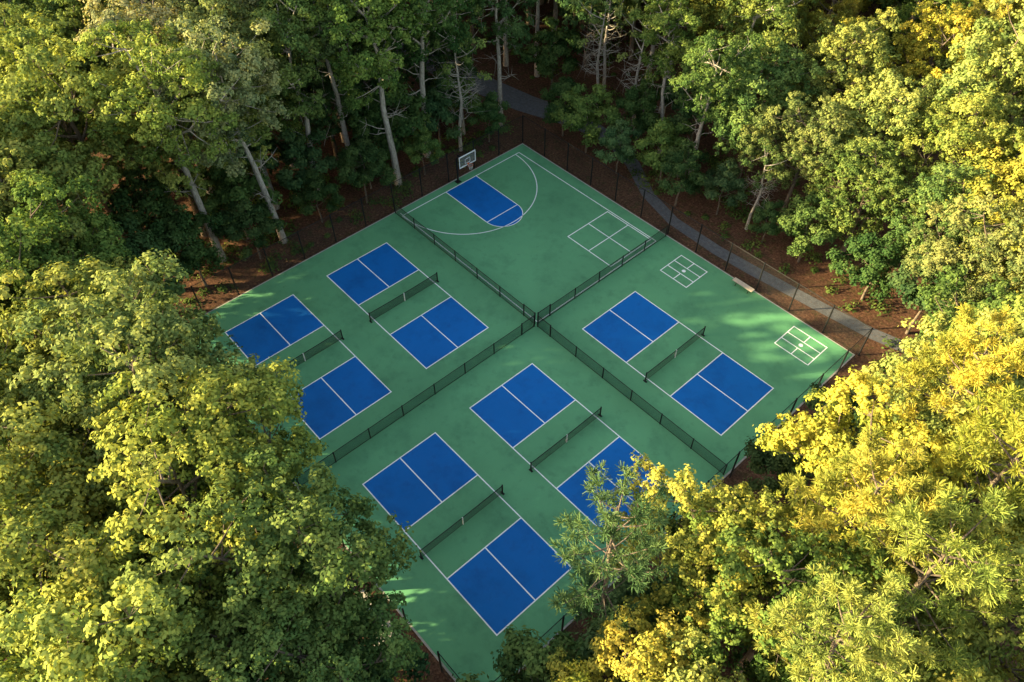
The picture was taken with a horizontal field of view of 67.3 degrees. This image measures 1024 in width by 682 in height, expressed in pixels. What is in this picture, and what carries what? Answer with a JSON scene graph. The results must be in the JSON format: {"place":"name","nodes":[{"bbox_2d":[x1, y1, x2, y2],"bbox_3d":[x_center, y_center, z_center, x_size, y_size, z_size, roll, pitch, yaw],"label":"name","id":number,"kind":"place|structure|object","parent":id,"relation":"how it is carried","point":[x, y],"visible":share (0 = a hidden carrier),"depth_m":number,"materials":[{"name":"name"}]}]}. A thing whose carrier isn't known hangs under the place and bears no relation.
{"place":"outdoors","nodes":[
{"label":"outdoors","id":0,"kind":"place"},
{"bbox_2d":[0,0,1023,681],"bbox_3d":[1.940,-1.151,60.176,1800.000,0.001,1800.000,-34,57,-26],"label":"ground","id":1,"kind":"structure","parent":0,"point":[774,252],"depth_m":69.69,"materials":[{"name":"brown soil"}]},
{"bbox_2d":[0,307,126,559],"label":"oak tree","id":2,"kind":"object","parent":1,"relation":"on","point":[11,407],"visible":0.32,"depth_m":36.13,"materials":[{"name":"green plant"}]},
{"bbox_2d":[0,136,142,290],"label":"oak tree","id":3,"kind":"object","parent":1,"relation":"on","point":[8,204],"visible":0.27,"depth_m":48.75,"materials":[{"name":"green plant"}]},
{"bbox_2d":[0,11,160,243],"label":"oak tree","id":4,"kind":"object","parent":1,"relation":"on","point":[52,96],"visible":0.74,"depth_m":51.46,"materials":[{"name":"green plant"}]},
{"bbox_2d":[0,168,160,360],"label":"oak tree","id":5,"kind":"object","parent":1,"relation":"on","point":[43,190],"visible":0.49,"depth_m":45.86,"materials":[{"name":"green plant"}]},
{"bbox_2d":[0,402,176,681],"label":"oak tree","id":6,"kind":"object","parent":1,"relation":"on","point":[14,531],"visible":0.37,"depth_m":33.78,"materials":[{"name":"green plant"}]},
{"bbox_2d":[0,254,217,435],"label":"oak tree","id":7,"kind":"object","parent":1,"relation":"on","point":[54,275],"visible":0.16,"depth_m":41.78,"materials":[{"name":"green plant"}]},
{"bbox_2d":[0,500,251,681],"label":"oak tree","id":8,"kind":"object","parent":1,"relation":"on","point":[76,658],"visible":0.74,"depth_m":30.08,"materials":[{"name":"green plant"}]},
{"bbox_2d":[93,218,186,303],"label":"dogwood tree","id":9,"kind":"object","parent":1,"relation":"on","point":[140,240],"visible":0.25,"depth_m":55.51,"materials":[{"name":"green plant"}]},
{"bbox_2d":[6,248,278,513],"bbox_3d":[-18.556,4.610,42.127,13.005,20.273,12.570,14,50,12],"label":"oak tree","id":10,"kind":"object","parent":1,"relation":"on","point":[114,327],"visible":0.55,"depth_m":37.25,"materials":[{"name":"green plant"}]},
{"bbox_2d":[73,0,214,194],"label":"poplar tree","id":11,"kind":"object","parent":1,"relation":"on","point":[149,11],"visible":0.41,"depth_m":55.01,"materials":[{"name":"green plant"}]},
{"bbox_2d":[104,165,205,264],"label":"dogwood tree","id":12,"kind":"object","parent":1,"relation":"on","point":[123,202],"visible":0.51,"depth_m":58.15,"materials":[{"name":"green plant"}]},
{"bbox_2d":[70,17,240,262],"bbox_3d":[-24.510,-13.197,56.740,9.995,21.704,9.280,-23,53,-18],"label":"poplar tree","id":13,"kind":"object","parent":1,"relation":"on","point":[190,76],"visible":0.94,"depth_m":50.81,"materials":[{"name":"green plant"}]},
{"bbox_2d":[77,43,277,236],"bbox_3d":[-26.803,-14.376,60.744,15.600,17.242,11.701,13,50,11],"label":"oak tree","id":14,"kind":"object","parent":1,"relation":"on","point":[166,173],"visible":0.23,"depth_m":57.45,"materials":[{"name":"green plant"}]},
{"bbox_2d":[146,199,226,285],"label":"dogwood tree","id":15,"kind":"object","parent":1,"relation":"on","point":[193,252],"visible":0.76,"depth_m":58.54,"materials":[{"name":"green plant"}]},
{"bbox_2d":[74,356,329,640],"bbox_3d":[-14.714,9.090,38.914,12.385,19.144,12.754,-21,52,-17],"label":"oak tree","id":16,"kind":"object","parent":1,"relation":"on","point":[143,486],"visible":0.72,"depth_m":34.36,"materials":[{"name":"green plant"}]},
{"bbox_2d":[152,13,291,243],"bbox_3d":[-20.329,-14.428,58.157,10.450,21.173,7.372,-34,57,-26],"label":"poplar tree","id":17,"kind":"object","parent":1,"relation":"on","point":[222,56],"visible":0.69,"depth_m":53.99,"materials":[{"name":"green plant"}]},
{"bbox_2d":[159,0,285,209],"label":"poplar tree","id":18,"kind":"object","parent":1,"relation":"on","point":[204,11],"visible":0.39,"depth_m":55.90,"materials":[{"name":"green plant"}]},
{"bbox_2d":[192,162,282,238],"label":"dogwood tree","id":19,"kind":"object","parent":1,"relation":"on","point":[225,192],"visible":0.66,"depth_m":62.11,"materials":[{"name":"green plant"}]},
{"bbox_2d":[212,199,286,260],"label":"dogwood tree","id":20,"kind":"object","parent":1,"relation":"on","point":[246,212],"visible":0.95,"depth_m":61.95,"materials":[{"name":"green plant"}]},
{"bbox_2d":[78,443,421,681],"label":"oak tree","id":21,"kind":"object","parent":1,"relation":"on","point":[329,572],"visible":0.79,"depth_m":32.70,"materials":[{"name":"green plant"}]},
{"bbox_2d":[203,44,310,168],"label":"oak tree","id":22,"kind":"object","parent":1,"relation":"on","point":[287,123],"visible":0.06,"depth_m":65.19,"materials":[{"name":"green plant"}]},
{"bbox_2d":[246,0,341,190],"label":"poplar tree","id":23,"kind":"object","parent":1,"relation":"on","point":[281,30],"visible":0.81,"depth_m":58.15,"materials":[{"name":"green plant"}]},
{"bbox_2d":[262,127,337,205],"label":"dogwood tree","id":24,"kind":"object","parent":1,"relation":"on","point":[291,150],"visible":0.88,"depth_m":65.36,"materials":[{"name":"green plant"}]},
{"bbox_2d":[256,0,369,145],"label":"poplar tree","id":25,"kind":"object","parent":1,"relation":"on","point":[327,50],"visible":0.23,"depth_m":62.47,"materials":[{"name":"green plant"}]},
{"bbox_2d":[287,168,344,222],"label":"dogwood tree","id":26,"kind":"object","parent":1,"relation":"on","point":[309,193],"visible":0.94,"depth_m":65.39,"materials":[{"name":"green plant"}]},
{"bbox_2d":[209,578,424,681],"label":"oak tree","id":27,"kind":"object","parent":1,"relation":"on","point":[330,666],"visible":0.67,"depth_m":32.93,"materials":[{"name":"green plant"}]},
{"bbox_2d":[273,38,375,160],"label":"oak tree","id":28,"kind":"object","parent":1,"relation":"on","point":[313,86],"visible":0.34,"depth_m":67.90,"materials":[{"name":"green plant"}]},
{"bbox_2d":[167,115,522,313],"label":"chain link fence","id":29,"kind":"object","parent":1,"relation":"on","point":[393,198],"visible":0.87,"depth_m":66.14,"materials":[{"name":"black metal"}]},
{"bbox_2d":[337,124,391,188],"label":"dogwood tree","id":30,"kind":"object","parent":1,"relation":"on","point":[363,139],"visible":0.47,"depth_m":67.89,"materials":[{"name":"green plant"}]},
{"bbox_2d":[334,143,396,203],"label":"dogwood tree","id":31,"kind":"object","parent":1,"relation":"on","point":[357,176],"visible":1,"depth_m":66.50,"materials":[{"name":"green plant"}]},
{"bbox_2d":[302,0,436,186],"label":"poplar tree","id":32,"kind":"object","parent":1,"relation":"on","point":[378,66],"visible":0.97,"depth_m":58.85,"materials":[{"name":"green plant"}]},
{"bbox_2d":[345,634,429,681],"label":"dogwood tree","id":33,"kind":"object","parent":1,"relation":"on","point":[420,662],"visible":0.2,"depth_m":37.63,"materials":[{"name":"green plant"}]},
{"bbox_2d":[344,78,431,161],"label":"dogwood tree","id":34,"kind":"object","parent":1,"relation":"on","point":[400,125],"visible":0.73,"depth_m":68.10,"materials":[{"name":"green plant"}]},
{"bbox_2d":[403,124,444,174],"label":"dogwood tree","id":35,"kind":"object","parent":1,"relation":"on","point":[423,147],"visible":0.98,"depth_m":70.11,"materials":[{"name":"green plant"}]},
{"bbox_2d":[366,0,486,157],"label":"poplar tree","id":36,"kind":"object","parent":1,"relation":"on","point":[418,5],"visible":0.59,"depth_m":63.46,"materials":[{"name":"green plant"}]},
{"bbox_2d":[406,73,469,144],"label":"dogwood tree","id":37,"kind":"object","parent":1,"relation":"on","point":[435,103],"visible":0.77,"depth_m":71.30,"materials":[{"name":"green plant"}]},
{"bbox_2d":[401,3,479,86],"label":"oak tree","id":38,"kind":"object","parent":1,"relation":"on","point":[440,55],"visible":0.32,"depth_m":72.14,"materials":[{"name":"green plant"}]},
{"bbox_2d":[424,16,491,150],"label":"bare tree","id":39,"kind":"object","parent":1,"relation":"on","point":[446,70],"visible":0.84,"depth_m":69.02,"materials":[{"name":"green plant"}]},
{"bbox_2d":[467,90,510,141],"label":"dogwood tree","id":40,"kind":"object","parent":1,"relation":"on","point":[489,108],"visible":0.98,"depth_m":73.27,"materials":[{"name":"green plant"}]},
{"bbox_2d":[453,0,538,125],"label":"poplar tree","id":41,"kind":"object","parent":1,"relation":"on","point":[505,9],"visible":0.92,"depth_m":69.67,"materials":[{"name":"green plant"}]},
{"bbox_2d":[0,0,1023,204],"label":"forest","id":42,"kind":"object","parent":1,"relation":"on","point":[965,61],"visible":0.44,"depth_m":65.17,"materials":[{"name":"green plant"}]},
{"bbox_2d":[32,0,1023,681],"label":"undergrowth","id":43,"kind":"object","parent":1,"relation":"on","point":[736,652],"visible":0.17,"depth_m":68.56,"materials":[{"name":"green plant"}]},
{"bbox_2d":[489,624,597,681],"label":"dogwood tree","id":44,"kind":"object","parent":1,"relation":"on","point":[531,654],"visible":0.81,"depth_m":37.78,"materials":[{"name":"green plant"}]},
{"bbox_2d":[518,16,587,89],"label":"dogwood tree","id":45,"kind":"object","parent":1,"relation":"on","point":[546,62],"visible":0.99,"depth_m":77.36,"materials":[{"name":"green plant"}]},
{"bbox_2d":[538,74,581,135],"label":"dogwood tree","id":46,"kind":"object","parent":1,"relation":"on","point":[565,84],"visible":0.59,"depth_m":73.58,"materials":[{"name":"green plant"}]},
{"bbox_2d":[550,83,620,152],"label":"dogwood tree","id":47,"kind":"object","parent":1,"relation":"on","point":[579,120],"visible":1,"depth_m":71.24,"materials":[{"name":"green plant"}]},
{"bbox_2d":[570,0,624,109],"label":"bare tree","id":48,"kind":"object","parent":1,"relation":"on","point":[596,20],"visible":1,"depth_m":73.43,"materials":[{"name":"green plant"}]},
{"bbox_2d":[547,457,680,637],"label":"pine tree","id":49,"kind":"object","parent":1,"relation":"on","point":[580,601],"visible":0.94,"depth_m":32.19,"materials":[{"name":"green plant"}]},
{"bbox_2d":[592,117,642,173],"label":"dogwood tree","id":50,"kind":"object","parent":1,"relation":"on","point":[613,143],"visible":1,"depth_m":69.52,"materials":[{"name":"green plant"}]},
{"bbox_2d":[546,579,715,681],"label":"oak tree","id":51,"kind":"object","parent":1,"relation":"on","point":[655,668],"visible":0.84,"depth_m":34.37,"materials":[{"name":"yellow plant"}]},
{"bbox_2d":[611,0,663,129],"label":"tree","id":52,"kind":"object","parent":1,"relation":"on","point":[635,35],"visible":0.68,"depth_m":70.66,"materials":[{"name":"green plant"}]},
{"bbox_2d":[610,78,672,144],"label":"dogwood tree","id":53,"kind":"object","parent":1,"relation":"on","point":[633,101],"visible":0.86,"depth_m":71.40,"materials":[{"name":"green plant"}]},
{"bbox_2d":[570,565,713,675],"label":"dogwood tree","id":54,"kind":"object","parent":1,"relation":"on","point":[590,633],"visible":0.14,"depth_m":38.24,"materials":[{"name":"green plant"}]},
{"bbox_2d":[633,117,692,178],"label":"dogwood tree","id":55,"kind":"object","parent":1,"relation":"on","point":[659,132],"visible":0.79,"depth_m":68.26,"materials":[{"name":"green plant"}]},
{"bbox_2d":[628,0,702,153],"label":"poplar tree","id":56,"kind":"object","parent":1,"relation":"on","point":[661,58],"visible":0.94,"depth_m":66.84,"materials":[{"name":"green plant"}]},
{"bbox_2d":[608,623,747,681],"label":"oak tree","id":57,"kind":"object","parent":1,"relation":"on","point":[709,671],"visible":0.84,"depth_m":33.02,"materials":[{"name":"yellow plant"}]},
{"bbox_2d":[654,138,709,205],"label":"dogwood tree","id":58,"kind":"object","parent":1,"relation":"on","point":[674,166],"visible":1,"depth_m":65.58,"materials":[{"name":"green plant"}]},
{"bbox_2d":[494,328,872,681],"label":"chain link fence","id":59,"kind":"object","parent":1,"relation":"on","point":[733,468],"visible":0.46,"depth_m":50.92,"materials":[{"name":"black metal"}]},
{"bbox_2d":[658,60,722,141],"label":"dogwood tree","id":60,"kind":"object","parent":1,"relation":"on","point":[687,114],"visible":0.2,"depth_m":70.74,"materials":[{"name":"green plant"}]},
{"bbox_2d":[522,116,872,353],"bbox_3d":[13.592,-10.323,66.108,0.120,3.100,37.520,-34,57,-26],"label":"chain link fence","id":61,"kind":"object","parent":1,"relation":"on","point":[670,221],"visible":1,"depth_m":64.23,"materials":[{"name":"black metal"}]},
{"bbox_2d":[604,450,794,659],"bbox_3d":[9.238,11.730,39.818,9.677,13.962,9.291,9,50,8],"label":"oak tree","id":62,"kind":"object","parent":1,"relation":"on","point":[715,509],"visible":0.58,"depth_m":35.95,"materials":[{"name":"yellow plant"}]},
{"bbox_2d":[668,28,766,189],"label":"poplar tree","id":63,"kind":"object","parent":1,"relation":"on","point":[708,54],"visible":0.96,"depth_m":61.41,"materials":[{"name":"green plant"}]},
{"bbox_2d":[702,157,748,214],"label":"dogwood tree","id":64,"kind":"object","parent":1,"relation":"on","point":[723,173],"visible":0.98,"depth_m":65.93,"materials":[{"name":"green plant"}]},
{"bbox_2d":[696,37,827,178],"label":"oak tree","id":65,"kind":"object","parent":1,"relation":"on","point":[727,125],"visible":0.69,"depth_m":63.40,"materials":[{"name":"green plant"}]},
{"bbox_2d":[745,198,785,242],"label":"dogwood tree","id":66,"kind":"object","parent":1,"relation":"on","point":[768,212],"visible":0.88,"depth_m":63.97,"materials":[{"name":"green plant"}]},
{"bbox_2d":[714,0,818,139],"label":"poplar tree","id":67,"kind":"object","parent":1,"relation":"on","point":[753,11],"visible":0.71,"depth_m":64.87,"materials":[{"name":"green plant"}]},
{"bbox_2d":[740,137,801,229],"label":"bare tree","id":68,"kind":"object","parent":1,"relation":"on","point":[756,185],"visible":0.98,"depth_m":62.16,"materials":[{"name":"green pale bark"}]},
{"bbox_2d":[743,434,817,499],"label":"dogwood tree","id":69,"kind":"object","parent":1,"relation":"on","point":[769,461],"visible":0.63,"depth_m":47.53,"materials":[{"name":"green plant"}]},
{"bbox_2d":[665,507,914,681],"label":"oak tree","id":70,"kind":"object","parent":1,"relation":"on","point":[732,566],"visible":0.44,"depth_m":33.48,"materials":[{"name":"green plant"}]},
{"bbox_2d":[736,90,859,223],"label":"oak tree","id":71,"kind":"object","parent":1,"relation":"on","point":[807,132],"visible":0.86,"depth_m":61.10,"materials":[{"name":"green plant"}]},
{"bbox_2d":[777,193,844,262],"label":"dogwood tree","id":72,"kind":"object","parent":1,"relation":"on","point":[792,220],"visible":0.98,"depth_m":61.40,"materials":[{"name":"green plant"}]},
{"bbox_2d":[773,7,904,170],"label":"oak tree","id":73,"kind":"object","parent":1,"relation":"on","point":[871,36],"visible":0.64,"depth_m":63.56,"materials":[{"name":"green plant"}]},
{"bbox_2d":[802,382,877,449],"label":"dogwood tree","id":74,"kind":"object","parent":1,"relation":"on","point":[813,403],"visible":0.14,"depth_m":48.96,"materials":[{"name":"green plant"}]},
{"bbox_2d":[747,561,936,681],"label":"pine tree","id":75,"kind":"object","parent":1,"relation":"on","point":[887,645],"visible":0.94,"depth_m":28.29,"materials":[{"name":"yellow plant"}]},
{"bbox_2d":[772,423,947,592],"bbox_3d":[15.557,10.647,37.752,7.069,18.603,7.269,6,52,6],"label":"pine tree","id":76,"kind":"object","parent":1,"relation":"on","point":[865,499],"visible":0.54,"depth_m":32.64,"materials":[{"name":"yellow plant"}]},
{"bbox_2d":[755,365,972,599],"bbox_3d":[17.565,8.721,41.079,10.322,15.971,10.735,-28,54,-22],"label":"oak tree","id":77,"kind":"object","parent":1,"relation":"on","point":[823,435],"visible":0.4,"depth_m":38.19,"materials":[{"name":"yellow plant"}]},
{"bbox_2d":[802,138,935,251],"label":"oak tree","id":78,"kind":"object","parent":1,"relation":"on","point":[867,174],"visible":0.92,"depth_m":58.57,"materials":[{"name":"green plant"}]},
{"bbox_2d":[825,229,915,302],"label":"dogwood tree","id":79,"kind":"object","parent":1,"relation":"on","point":[873,271],"visible":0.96,"depth_m":58.14,"materials":[{"name":"green plant"}]},
{"bbox_2d":[815,68,939,210],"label":"oak tree","id":80,"kind":"object","parent":1,"relation":"on","point":[906,112],"visible":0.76,"depth_m":60.28,"materials":[{"name":"green plant"}]},
{"bbox_2d":[759,623,1008,681],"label":"oak tree","id":81,"kind":"object","parent":1,"relation":"on","point":[960,677],"visible":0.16,"depth_m":30.85,"materials":[{"name":"green plant"}]},
{"bbox_2d":[820,475,1023,681],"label":"pine tree","id":82,"kind":"object","parent":1,"relation":"on","point":[984,577],"visible":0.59,"depth_m":29.93,"materials":[{"name":"yellow plant"}]},
{"bbox_2d":[885,251,985,334],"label":"dogwood tree","id":83,"kind":"object","parent":1,"relation":"on","point":[901,280],"visible":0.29,"depth_m":55.33,"materials":[{"name":"green plant"}]},
{"bbox_2d":[876,160,999,292],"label":"oak tree","id":84,"kind":"object","parent":1,"relation":"on","point":[939,192],"visible":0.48,"depth_m":55.43,"materials":[{"name":"green plant"}]},
{"bbox_2d":[861,308,1023,484],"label":"oak tree","id":85,"kind":"object","parent":1,"relation":"on","point":[933,329],"visible":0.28,"depth_m":40.32,"materials":[{"name":"yellow plant"}]},
{"bbox_2d":[867,301,1023,477],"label":"tree","id":86,"kind":"object","parent":1,"relation":"on","point":[987,364],"visible":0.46,"depth_m":36.44,"materials":[{"name":"yellow plant"}]},
{"bbox_2d":[874,356,1023,551],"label":"oak tree","id":87,"kind":"object","parent":1,"relation":"on","point":[983,478],"visible":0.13,"depth_m":37.41,"materials":[{"name":"yellow plant"}]},
{"bbox_2d":[877,488,1023,681],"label":"oak tree","id":88,"kind":"object","parent":1,"relation":"on","point":[976,642],"visible":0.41,"depth_m":32.67,"materials":[{"name":"green plant"}]},
{"bbox_2d":[884,85,1023,246],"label":"oak tree","id":89,"kind":"object","parent":1,"relation":"on","point":[949,136],"visible":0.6,"depth_m":57.08,"materials":[{"name":"green plant"}]},
{"bbox_2d":[888,383,1023,592],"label":"pine tree","id":90,"kind":"object","parent":1,"relation":"on","point":[981,423],"visible":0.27,"depth_m":33.04,"materials":[{"name":"green plant"}]},
{"bbox_2d":[900,186,1023,340],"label":"oak tree","id":91,"kind":"object","parent":1,"relation":"on","point":[940,253],"visible":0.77,"depth_m":50.24,"materials":[{"name":"green plant"}]},
{"bbox_2d":[910,263,1023,411],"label":"oak tree","id":92,"kind":"object","parent":1,"relation":"on","point":[935,297],"visible":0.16,"depth_m":47.55,"materials":[{"name":"green plant"}]},
{"bbox_2d":[943,138,1023,301],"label":"oak tree","id":93,"kind":"object","parent":1,"relation":"on","point":[1003,188],"visible":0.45,"depth_m":53.67,"materials":[{"name":"green plant"}]},
{"bbox_2d":[188,144,852,681],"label":"court pavement","id":94,"kind":"structure","parent":0,"point":[536,258],"depth_m":57.99,"materials":[{"name":"green paint"}]},
{"bbox_2d":[225,294,391,439],"bbox_3d":[-15.537,1.511,57.884,6.180,0.007,13.490,-34,57,-26],"label":"pickleball court","id":95,"kind":"object","parent":94,"relation":"on","point":[342,394],"visible":0.84,"depth_m":57.20,"materials":[{"name":"blue paint"}]},
{"bbox_2d":[327,242,488,368],"bbox_3d":[-8.617,-3.227,61.971,6.180,0.007,13.490,-34,57,-26],"label":"pickleball court","id":96,"kind":"object","parent":94,"relation":"on","point":[436,333],"visible":1,"depth_m":61.18,"materials":[{"name":"blue paint"}]},
{"bbox_2d":[296,325,520,486],"bbox_3d":[-6.624,4.194,54.735,19.990,1.240,0.090,-34,57,-26],"label":"divider fence","id":97,"kind":"object","parent":94,"relation":"on","point":[407,405],"visible":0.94,"depth_m":54.45,"materials":[{"name":"black metal"}]},
{"bbox_2d":[362,432,571,635],"bbox_3d":[-3.107,11.660,48.942,6.180,0.007,13.490,-34,57,-26],"label":"pickleball court","id":98,"kind":"object","parent":94,"relation":"on","point":[509,575],"visible":0.92,"depth_m":48.02,"materials":[{"name":"blue paint"}]},
{"bbox_2d":[401,152,655,321],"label":"basketball court","id":99,"kind":"object","parent":94,"relation":"on","point":[483,200],"visible":0.99,"depth_m":70.03,"materials":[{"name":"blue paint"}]},
{"bbox_2d":[206,143,854,681],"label":"concrete edging","id":100,"kind":"object","parent":94,"relation":"on","point":[644,221],"visible":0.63,"depth_m":61.39,"materials":[{"name":"grey concrete"}]},
{"bbox_2d":[470,363,670,527],"bbox_3d":[3.747,6.968,52.989,6.180,0.007,13.490,-34,57,-26],"label":"pickleball court","id":101,"kind":"object","parent":94,"relation":"on","point":[521,406],"visible":0.72,"depth_m":54.10,"materials":[{"name":"blue paint"}]},
{"bbox_2d":[550,327,727,474],"bbox_3d":[8.509,3.890,54.896,0.090,1.240,16.690,-34,57,-26],"label":"divider fence","id":102,"kind":"object","parent":94,"relation":"on","point":[626,387],"visible":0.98,"depth_m":54.45,"materials":[{"name":"black metal"}]},
{"bbox_2d":[582,291,773,435],"bbox_3d":[12.248,1.249,57.921,6.180,0.007,13.490,-34,57,-26],"label":"pickleball court","id":103,"kind":"object","parent":94,"relation":"on","point":[722,393],"visible":1,"depth_m":57.09,"materials":[{"name":"blue paint"}]},
{"bbox_2d":[397,43,928,359],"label":"asphalt path","id":104,"kind":"structure","parent":0,"point":[519,100],"depth_m":67.78,"materials":[{"name":"grey asphalt"}]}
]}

